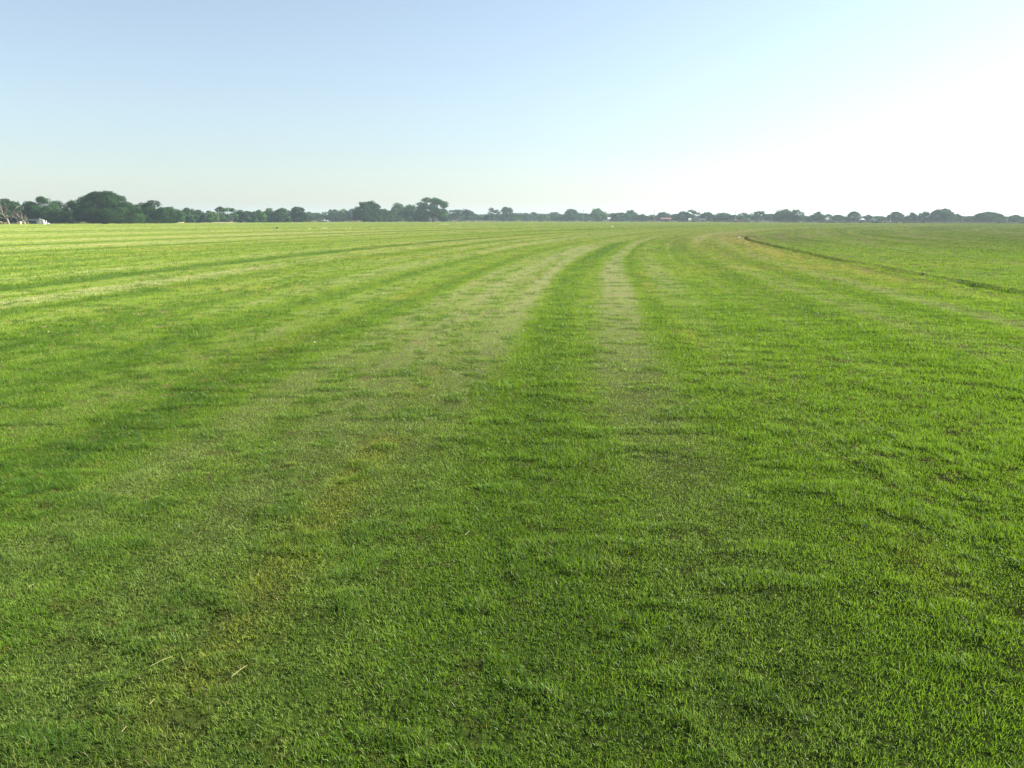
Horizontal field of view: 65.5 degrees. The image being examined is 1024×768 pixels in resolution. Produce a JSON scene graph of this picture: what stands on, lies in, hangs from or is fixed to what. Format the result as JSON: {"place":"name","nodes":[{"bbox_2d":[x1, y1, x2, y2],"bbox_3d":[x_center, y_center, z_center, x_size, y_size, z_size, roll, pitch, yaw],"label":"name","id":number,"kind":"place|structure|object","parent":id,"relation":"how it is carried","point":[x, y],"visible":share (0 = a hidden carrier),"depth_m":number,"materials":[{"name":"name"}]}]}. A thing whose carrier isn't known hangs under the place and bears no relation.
{"place":"outdoors","nodes":[
{"label":"outdoors","id":0,"kind":"place"},
{"bbox_2d":[0,221,1023,767],"bbox_3d":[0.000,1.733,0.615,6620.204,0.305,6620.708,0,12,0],"label":"field","id":1,"kind":"structure","parent":0,"point":[590,237],"depth_m":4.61,"materials":[{"name":"green plant"}]},
{"bbox_2d":[0,205,22,223],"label":"dead tree","id":2,"kind":"object","parent":1,"relation":"on","point":[7,217],"visible":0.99,"depth_m":293.46,"materials":[{"name":"brown wood"}]},
{"bbox_2d":[0,198,29,222],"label":"broadleaf tree","id":3,"kind":"object","parent":1,"relation":"on","point":[11,205],"visible":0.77,"depth_m":335.07,"materials":[{"name":"green plant"}]},
{"bbox_2d":[14,214,28,223],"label":"dead tree","id":4,"kind":"object","parent":1,"relation":"on","point":[23,221],"visible":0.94,"depth_m":299.37,"materials":[{"name":"brown wood"}]},
{"bbox_2d":[21,201,41,218],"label":"broadleaf tree","id":5,"kind":"object","parent":1,"relation":"on","point":[24,205],"visible":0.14,"depth_m":340.08,"materials":[{"name":"green plant"}]},
{"bbox_2d":[24,219,39,223],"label":"shed","id":6,"kind":"structure","parent":1,"relation":"on","point":[34,221],"depth_m":327.34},
{"bbox_2d":[25,195,61,222],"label":"broadleaf tree","id":7,"kind":"object","parent":1,"relation":"on","point":[38,210],"visible":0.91,"depth_m":334.94,"materials":[{"name":"green plant"}]},
{"bbox_2d":[48,200,69,216],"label":"broadleaf tree","id":8,"kind":"object","parent":1,"relation":"on","point":[58,202],"visible":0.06,"depth_m":374.39,"materials":[{"name":"green plant"}]},
{"bbox_2d":[58,200,82,223],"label":"broadleaf tree","id":9,"kind":"object","parent":1,"relation":"on","point":[66,214],"visible":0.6,"depth_m":335.10,"materials":[{"name":"green plant"}]},
{"bbox_2d":[70,190,136,223],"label":"oak tree","id":10,"kind":"object","parent":1,"relation":"on","point":[102,207],"visible":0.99,"depth_m":320.98,"materials":[{"name":"green plant"}]},
{"bbox_2d":[117,202,144,223],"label":"broadleaf tree","id":11,"kind":"object","parent":1,"relation":"on","point":[138,212],"visible":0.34,"depth_m":342.24,"materials":[{"name":"green plant"}]},
{"bbox_2d":[140,200,174,222],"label":"broadleaf tree","id":12,"kind":"object","parent":1,"relation":"on","point":[154,214],"visible":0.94,"depth_m":353.41,"materials":[{"name":"green plant"}]},
{"bbox_2d":[166,206,185,222],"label":"broadleaf tree","id":13,"kind":"object","parent":1,"relation":"on","point":[176,214],"visible":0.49,"depth_m":370.46,"materials":[{"name":"green plant"}]},
{"bbox_2d":[181,207,198,222],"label":"broadleaf tree","id":14,"kind":"object","parent":1,"relation":"on","point":[190,217],"visible":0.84,"depth_m":428.94,"materials":[{"name":"green plant"}]},
{"bbox_2d":[192,209,207,222],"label":"broadleaf tree","id":15,"kind":"object","parent":1,"relation":"on","point":[203,218],"visible":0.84,"depth_m":434.31,"materials":[{"name":"green plant"}]},
{"bbox_2d":[201,210,217,222],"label":"broadleaf tree","id":16,"kind":"object","parent":1,"relation":"on","point":[212,217],"visible":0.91,"depth_m":438.30,"materials":[{"name":"green plant"}]},
{"bbox_2d":[211,206,229,221],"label":"broadleaf tree","id":17,"kind":"object","parent":1,"relation":"on","point":[222,217],"visible":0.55,"depth_m":459.27,"materials":[{"name":"green plant"}]},
{"bbox_2d":[224,208,238,221],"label":"broadleaf tree","id":18,"kind":"object","parent":1,"relation":"on","point":[233,210],"visible":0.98,"depth_m":463.07,"materials":[{"name":"green plant"}]},
{"bbox_2d":[233,210,248,222],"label":"broadleaf tree","id":19,"kind":"object","parent":1,"relation":"on","point":[240,218],"visible":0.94,"depth_m":468.64,"materials":[{"name":"green plant"}]},
{"bbox_2d":[241,211,253,221],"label":"broadleaf tree","id":20,"kind":"object","parent":1,"relation":"on","point":[249,213],"visible":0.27,"depth_m":487.17,"materials":[{"name":"green plant"}]},
{"bbox_2d":[250,210,267,221],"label":"broadleaf tree","id":21,"kind":"object","parent":1,"relation":"on","point":[257,217],"visible":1,"depth_m":477.43,"materials":[{"name":"green plant"}]},
{"bbox_2d":[260,208,279,221],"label":"broadleaf tree","id":22,"kind":"object","parent":1,"relation":"on","point":[269,217],"visible":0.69,"depth_m":495.86,"materials":[{"name":"green plant"}]},
{"bbox_2d":[274,208,290,221],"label":"broadleaf tree","id":23,"kind":"object","parent":1,"relation":"on","point":[281,216],"visible":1,"depth_m":496.97,"materials":[{"name":"green plant"}]},
{"bbox_2d":[290,206,308,221],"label":"broadleaf tree","id":24,"kind":"object","parent":1,"relation":"on","point":[299,215],"visible":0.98,"depth_m":506.00,"materials":[{"name":"green plant"}]},
{"bbox_2d":[301,211,316,220],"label":"broadleaf tree","id":25,"kind":"object","parent":1,"relation":"on","point":[311,216],"visible":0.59,"depth_m":623.65,"materials":[{"name":"green plant"}]},
{"bbox_2d":[313,213,323,220],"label":"broadleaf tree","id":26,"kind":"object","parent":1,"relation":"on","point":[317,215],"visible":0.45,"depth_m":683.20,"materials":[{"name":"green plant"}]},
{"bbox_2d":[319,212,329,220],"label":"bush","id":27,"kind":"object","parent":1,"relation":"on","point":[323,215],"visible":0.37,"depth_m":674.46,"materials":[{"name":"green plant"}]},
{"bbox_2d":[324,209,343,221],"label":"broadleaf tree","id":28,"kind":"object","parent":1,"relation":"on","point":[333,215],"visible":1,"depth_m":662.50,"materials":[{"name":"green plant"}]},
{"bbox_2d":[338,209,351,220],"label":"broadleaf tree","id":29,"kind":"object","parent":1,"relation":"on","point":[342,212],"visible":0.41,"depth_m":671.40,"materials":[{"name":"green plant"}]},
{"bbox_2d":[345,208,357,220],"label":"broadleaf tree","id":30,"kind":"object","parent":1,"relation":"on","point":[348,216],"visible":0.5,"depth_m":663.65,"materials":[{"name":"green plant"}]},
{"bbox_2d":[352,201,373,221],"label":"oak tree","id":31,"kind":"object","parent":1,"relation":"on","point":[358,212],"visible":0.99,"depth_m":543.82,"materials":[{"name":"green plant"}]},
{"bbox_2d":[363,200,382,221],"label":"oak tree","id":32,"kind":"object","parent":1,"relation":"on","point":[377,213],"visible":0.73,"depth_m":548.68,"materials":[{"name":"green plant"}]},
{"bbox_2d":[381,208,393,221],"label":"broadleaf tree","id":33,"kind":"object","parent":1,"relation":"on","point":[387,216],"visible":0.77,"depth_m":584.10,"materials":[{"name":"green plant"}]},
{"bbox_2d":[390,203,408,221],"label":"broadleaf tree","id":34,"kind":"object","parent":1,"relation":"on","point":[396,208],"visible":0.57,"depth_m":621.78,"materials":[{"name":"green plant"}]},
{"bbox_2d":[399,204,416,221],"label":"broadleaf tree","id":35,"kind":"object","parent":1,"relation":"on","point":[407,212],"visible":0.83,"depth_m":603.74,"materials":[{"name":"green plant"}]},
{"bbox_2d":[412,207,429,221],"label":"broadleaf tree","id":36,"kind":"object","parent":1,"relation":"on","point":[422,219],"visible":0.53,"depth_m":584.89,"materials":[{"name":"green plant"}]},
{"bbox_2d":[413,197,448,221],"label":"broadleaf tree","id":37,"kind":"object","parent":1,"relation":"on","point":[433,210],"visible":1,"depth_m":571.41,"materials":[{"name":"green plant"}]},
{"bbox_2d":[435,208,450,221],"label":"broadleaf tree","id":38,"kind":"object","parent":1,"relation":"on","point":[444,219],"visible":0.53,"depth_m":585.28,"materials":[{"name":"green plant"}]},
{"bbox_2d":[448,209,463,219],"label":"broadleaf tree","id":39,"kind":"object","parent":1,"relation":"on","point":[456,214],"visible":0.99,"depth_m":701.05,"materials":[{"name":"green plant"}]},
{"bbox_2d":[459,209,475,220],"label":"broadleaf tree","id":40,"kind":"object","parent":1,"relation":"on","point":[469,214],"visible":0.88,"depth_m":711.62,"materials":[{"name":"green plant"}]},
{"bbox_2d":[474,214,483,219],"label":"bush","id":41,"kind":"object","parent":1,"relation":"on","point":[478,217],"visible":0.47,"depth_m":719.00,"materials":[{"name":"green plant"}]},
{"bbox_2d":[483,213,499,220],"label":"bush","id":42,"kind":"object","parent":1,"relation":"on","point":[492,217],"visible":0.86,"depth_m":707.16,"materials":[{"name":"green plant"}]},
{"bbox_2d":[488,207,500,218],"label":"broadleaf tree","id":43,"kind":"object","parent":1,"relation":"on","point":[494,211],"visible":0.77,"depth_m":711.72,"materials":[{"name":"green plant"}]},
{"bbox_2d":[499,207,513,220],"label":"broadleaf tree","id":44,"kind":"object","parent":1,"relation":"on","point":[505,211],"visible":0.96,"depth_m":716.72,"materials":[{"name":"green plant"}]},
{"bbox_2d":[507,214,523,220],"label":"bush","id":45,"kind":"object","parent":1,"relation":"on","point":[518,217],"visible":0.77,"depth_m":721.29,"materials":[{"name":"green plant"}]},
{"bbox_2d":[21,211,1022,220],"bbox_3d":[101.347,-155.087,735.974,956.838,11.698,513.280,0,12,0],"label":"wood","id":46,"kind":"object","parent":1,"relation":"on","point":[696,217],"visible":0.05,"depth_m":876.38,"materials":[{"name":"green plant"}]},
{"bbox_2d":[520,213,533,220],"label":"broadleaf tree","id":47,"kind":"object","parent":1,"relation":"on","point":[527,217],"visible":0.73,"depth_m":779.19,"materials":[{"name":"green plant"}]},
{"bbox_2d":[530,212,539,219],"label":"broadleaf tree","id":48,"kind":"object","parent":1,"relation":"on","point":[534,214],"visible":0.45,"depth_m":800.33,"materials":[{"name":"green plant"}]},
{"bbox_2d":[535,214,550,220],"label":"bush","id":49,"kind":"object","parent":1,"relation":"on","point":[543,217],"visible":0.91,"depth_m":741.48,"materials":[{"name":"green plant"}]},
{"bbox_2d":[548,212,561,220],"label":"broadleaf tree","id":50,"kind":"object","parent":1,"relation":"on","point":[552,216],"visible":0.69,"depth_m":780.28,"materials":[{"name":"green plant"}]},
{"bbox_2d":[556,215,570,220],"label":"bush","id":51,"kind":"object","parent":1,"relation":"on","point":[561,218],"visible":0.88,"depth_m":721.72,"materials":[{"name":"green plant"}]},
{"bbox_2d":[564,209,578,220],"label":"broadleaf tree","id":52,"kind":"object","parent":1,"relation":"on","point":[572,215],"visible":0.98,"depth_m":720.98,"materials":[{"name":"green plant"}]},
{"bbox_2d":[577,213,590,220],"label":"bush","id":53,"kind":"object","parent":1,"relation":"on","point":[585,217],"visible":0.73,"depth_m":758.18,"materials":[{"name":"green plant"}]},
{"bbox_2d":[588,208,607,220],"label":"broadleaf tree","id":54,"kind":"object","parent":1,"relation":"on","point":[598,214],"visible":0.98,"depth_m":680.75,"materials":[{"name":"green plant"}]},
{"bbox_2d":[608,212,631,220],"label":"bush","id":55,"kind":"object","parent":1,"relation":"on","point":[613,217],"visible":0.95,"depth_m":672.42,"materials":[{"name":"green plant"}]},
{"bbox_2d":[625,209,637,220],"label":"broadleaf tree","id":56,"kind":"object","parent":1,"relation":"on","point":[631,212],"visible":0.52,"depth_m":701.57,"materials":[{"name":"green plant"}]},
{"bbox_2d":[632,214,650,220],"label":"bush","id":57,"kind":"object","parent":1,"relation":"on","point":[642,217],"visible":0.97,"depth_m":673.18,"materials":[{"name":"green plant"}]},
{"bbox_2d":[649,214,658,220],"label":"bush","id":58,"kind":"object","parent":1,"relation":"on","point":[651,217],"visible":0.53,"depth_m":681.97,"materials":[{"name":"green plant"}]},
{"bbox_2d":[655,212,671,220],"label":"broadleaf tree","id":59,"kind":"object","parent":1,"relation":"on","point":[663,215],"visible":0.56,"depth_m":682.45,"materials":[{"name":"green plant"}]},
{"bbox_2d":[660,218,670,221],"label":"barn","id":60,"kind":"structure","parent":1,"relation":"on","point":[665,219],"depth_m":638.68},
{"bbox_2d":[674,211,689,220],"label":"broadleaf tree","id":61,"kind":"object","parent":1,"relation":"on","point":[679,217],"visible":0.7,"depth_m":624.27,"materials":[{"name":"green plant"}]},
{"bbox_2d":[684,209,699,220],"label":"broadleaf tree","id":62,"kind":"object","parent":1,"relation":"on","point":[687,215],"visible":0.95,"depth_m":606.17,"materials":[{"name":"green plant"}]},
{"bbox_2d":[600,220,797,221],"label":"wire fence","id":63,"kind":"object","parent":1,"relation":"on","point":[721,220],"visible":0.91,"depth_m":529.33,"materials":[{"name":"grey metal"}]},
{"bbox_2d":[697,211,713,220],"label":"broadleaf tree","id":64,"kind":"object","parent":1,"relation":"on","point":[708,216],"visible":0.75,"depth_m":623.07,"materials":[{"name":"green plant"}]},
{"bbox_2d":[713,213,721,221],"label":"broadleaf tree","id":65,"kind":"object","parent":1,"relation":"on","point":[715,217],"visible":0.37,"depth_m":605.94,"materials":[{"name":"green plant"}]},
{"bbox_2d":[717,213,730,219],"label":"broadleaf tree","id":66,"kind":"object","parent":1,"relation":"on","point":[724,216],"visible":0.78,"depth_m":585.41,"materials":[{"name":"green plant"}]},
{"bbox_2d":[727,215,740,220],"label":"bush","id":67,"kind":"object","parent":1,"relation":"on","point":[731,217],"visible":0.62,"depth_m":576.35,"materials":[{"name":"green plant"}]},
{"bbox_2d":[736,212,748,219],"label":"broadleaf tree","id":68,"kind":"object","parent":1,"relation":"on","point":[743,214],"visible":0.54,"depth_m":623.76,"materials":[{"name":"green plant"}]},
{"bbox_2d":[749,211,766,220],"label":"broadleaf tree","id":69,"kind":"object","parent":1,"relation":"on","point":[757,216],"visible":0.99,"depth_m":575.74,"materials":[{"name":"green plant"}]},
{"bbox_2d":[762,214,774,221],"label":"broadleaf tree","id":70,"kind":"object","parent":1,"relation":"on","point":[767,217],"visible":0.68,"depth_m":593.80,"materials":[{"name":"green plant"}]},
{"bbox_2d":[772,209,792,221],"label":"broadleaf tree","id":71,"kind":"object","parent":1,"relation":"on","point":[783,215],"visible":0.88,"depth_m":545.41,"materials":[{"name":"green plant"}]},
{"bbox_2d":[788,209,805,220],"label":"broadleaf tree","id":72,"kind":"object","parent":1,"relation":"on","point":[796,216],"visible":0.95,"depth_m":541.82,"materials":[{"name":"green plant"}]},
{"bbox_2d":[812,211,825,221],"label":"broadleaf tree","id":73,"kind":"object","parent":1,"relation":"on","point":[818,216],"visible":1,"depth_m":546.22,"materials":[{"name":"green plant"}]},
{"bbox_2d":[829,214,843,220],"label":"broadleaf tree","id":74,"kind":"object","parent":1,"relation":"on","point":[836,217],"visible":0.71,"depth_m":544.98,"materials":[{"name":"green plant"}]},
{"bbox_2d":[846,211,861,221],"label":"broadleaf tree","id":75,"kind":"object","parent":1,"relation":"on","point":[855,214],"visible":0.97,"depth_m":527.35,"materials":[{"name":"green plant"}]},
{"bbox_2d":[862,214,873,221],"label":"broadleaf tree","id":76,"kind":"object","parent":1,"relation":"on","point":[868,217],"visible":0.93,"depth_m":532.09,"materials":[{"name":"green plant"}]},
{"bbox_2d":[874,216,886,220],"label":"broadleaf tree","id":77,"kind":"object","parent":1,"relation":"on","point":[880,218],"visible":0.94,"depth_m":527.67,"materials":[{"name":"green plant"}]},
{"bbox_2d":[885,211,904,221],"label":"broadleaf tree","id":78,"kind":"object","parent":1,"relation":"on","point":[896,216],"visible":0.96,"depth_m":507.53,"materials":[{"name":"green plant"}]},
{"bbox_2d":[904,212,917,221],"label":"broadleaf tree","id":79,"kind":"object","parent":1,"relation":"on","point":[912,217],"visible":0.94,"depth_m":502.21,"materials":[{"name":"green plant"}]},
{"bbox_2d":[915,211,929,220],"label":"broadleaf tree","id":80,"kind":"object","parent":1,"relation":"on","point":[924,215],"visible":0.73,"depth_m":498.00,"materials":[{"name":"green plant"}]},
{"bbox_2d":[837,220,1017,222],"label":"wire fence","id":81,"kind":"object","parent":1,"relation":"on","point":[923,221],"visible":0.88,"depth_m":387.66,"materials":[{"name":"grey metal"}]},
{"bbox_2d":[927,208,956,221],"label":"tree","id":82,"kind":"object","parent":1,"relation":"on","point":[945,214],"visible":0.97,"depth_m":485.21,"materials":[{"name":"green plant"}]},
{"bbox_2d":[954,213,962,221],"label":"broadleaf tree","id":83,"kind":"object","parent":1,"relation":"on","point":[959,218],"visible":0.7,"depth_m":492.79,"materials":[{"name":"green plant"}]},
{"bbox_2d":[959,216,973,221],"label":"bush","id":84,"kind":"object","parent":1,"relation":"on","point":[967,218],"visible":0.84,"depth_m":492.34,"materials":[{"name":"green plant"}]},
{"bbox_2d":[970,211,1007,221],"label":"broadleaf tree","id":85,"kind":"object","parent":1,"relation":"on","point":[987,216],"visible":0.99,"depth_m":474.83,"materials":[{"name":"green plant"}]},
{"bbox_2d":[1007,214,1021,222],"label":"broadleaf tree","id":86,"kind":"object","parent":1,"relation":"on","point":[1014,218],"visible":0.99,"depth_m":468.22,"materials":[{"name":"green plant"}]},
{"bbox_2d":[0,220,1023,223],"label":"verge grass","id":87,"kind":"structure","parent":0,"point":[1,222],"depth_m":560.21,"materials":[{"name":"green plant"}]},
{"bbox_2d":[0,0,1023,219],"label":"sky","id":88,"kind":"structure","parent":0,"point":[832,107],"materials":[{"name":"blue"}]}
]}

